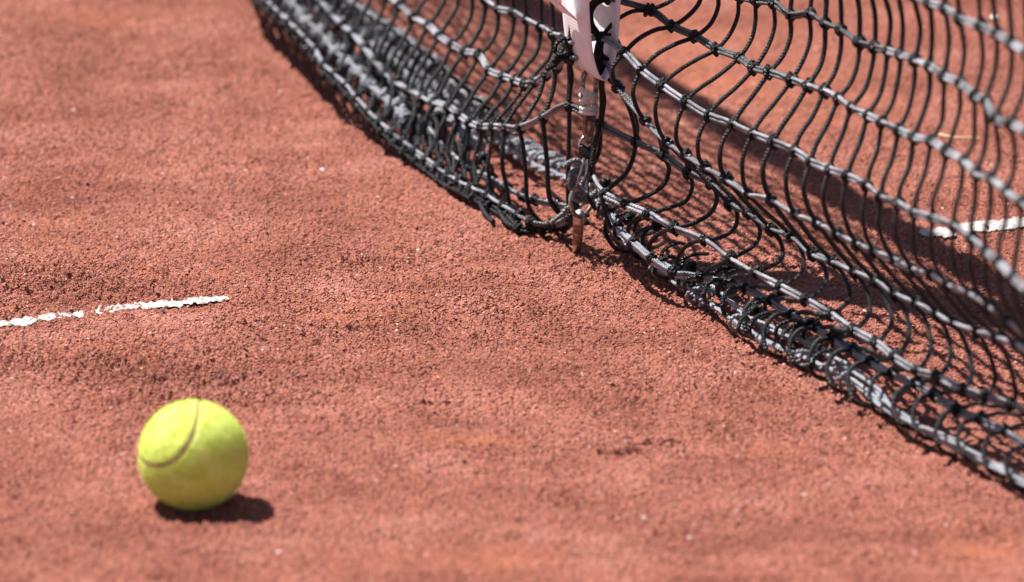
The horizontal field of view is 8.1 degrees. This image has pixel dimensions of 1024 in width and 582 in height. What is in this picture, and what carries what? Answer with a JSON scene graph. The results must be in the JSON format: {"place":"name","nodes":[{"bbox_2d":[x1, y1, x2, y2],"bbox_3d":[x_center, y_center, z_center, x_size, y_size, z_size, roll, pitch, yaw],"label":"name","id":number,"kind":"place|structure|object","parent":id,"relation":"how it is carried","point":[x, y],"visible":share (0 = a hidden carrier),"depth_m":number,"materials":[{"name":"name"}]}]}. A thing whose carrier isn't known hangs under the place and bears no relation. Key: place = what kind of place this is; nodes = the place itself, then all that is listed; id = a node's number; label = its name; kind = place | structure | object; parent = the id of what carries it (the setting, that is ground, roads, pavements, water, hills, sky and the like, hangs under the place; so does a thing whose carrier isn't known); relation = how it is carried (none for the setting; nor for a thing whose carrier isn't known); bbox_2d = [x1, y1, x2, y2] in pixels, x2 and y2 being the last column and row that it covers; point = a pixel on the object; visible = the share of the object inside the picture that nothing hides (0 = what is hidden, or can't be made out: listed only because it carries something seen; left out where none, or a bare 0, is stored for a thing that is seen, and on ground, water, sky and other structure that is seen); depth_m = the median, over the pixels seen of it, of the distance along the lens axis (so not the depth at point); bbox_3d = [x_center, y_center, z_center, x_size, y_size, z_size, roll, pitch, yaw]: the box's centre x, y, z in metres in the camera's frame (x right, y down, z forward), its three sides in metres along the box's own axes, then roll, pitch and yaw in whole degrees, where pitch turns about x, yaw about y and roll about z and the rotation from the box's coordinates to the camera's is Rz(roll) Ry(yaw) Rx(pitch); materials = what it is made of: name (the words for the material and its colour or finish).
{"place":"outdoors","nodes":[
{"label":"outdoors","id":0,"kind":"place"},
{"bbox_2d":[0,0,1023,581],"bbox_3d":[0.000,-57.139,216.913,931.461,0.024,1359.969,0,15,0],"label":"ground","id":1,"kind":"structure","parent":0,"point":[430,492],"depth_m":4.85,"materials":[{"name":"soil"}]},
{"bbox_2d":[137,399,249,511],"bbox_3d":[-0.196,0.101,4.452,0.070,0.070,0.070,0,15,0],"label":"tennis ball","id":2,"kind":"object","parent":1,"relation":"on","point":[193,454],"visible":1,"depth_m":4.43,"materials":[{"name":"fabric"}]},
{"bbox_2d":[0,217,1023,326],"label":"line","id":3,"kind":"object","parent":1,"relation":"on","point":[944,232],"visible":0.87,"depth_m":4.92,"materials":[{"name":"white paint"}]},
{"bbox_2d":[568,182,594,252],"bbox_3d":[0.048,-0.045,5.040,0.019,0.063,0.049,0,15,0],"label":"ground peg","id":4,"kind":"object","parent":1,"relation":"in","point":[579,215],"visible":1,"depth_m":5.03,"materials":[{"name":"metal"}]},
{"bbox_2d":[252,0,1023,491],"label":"tennis net","id":5,"kind":"object","parent":1,"relation":"on","point":[384,56],"visible":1,"depth_m":4.83,"materials":[{"name":"black fabric"}]},
{"bbox_2d":[549,0,620,80],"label":"strap","id":6,"kind":"object","parent":5,"relation":"hanging from","point":[576,16],"visible":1,"depth_m":5.00,"materials":[{"name":"white fabric"}]},
{"bbox_2d":[578,70,598,143],"bbox_3d":[0.053,-0.127,5.015,0.015,0.055,0.022,0,15,0],"label":"strap link","id":7,"kind":"object","parent":5,"relation":"hanging from","point":[586,101],"visible":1,"depth_m":5.01,"materials":[{"name":"metal"}]},
{"bbox_2d":[575,135,597,188],"bbox_3d":[0.050,-0.089,5.026,0.012,0.038,0.026,7,16,23],"label":"snap hook","id":8,"kind":"object","parent":7,"relation":"hanging from","point":[584,151],"visible":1,"depth_m":5.03,"materials":[{"name":"metal"}]},
{"bbox_2d":[938,133,978,138],"bbox_3d":[0.328,-0.115,5.369,0.034,0.003,0.014,7,16,23],"label":"straw","id":9,"kind":"object","parent":1,"relation":"on","point":[962,137],"visible":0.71,"depth_m":5.37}
]}

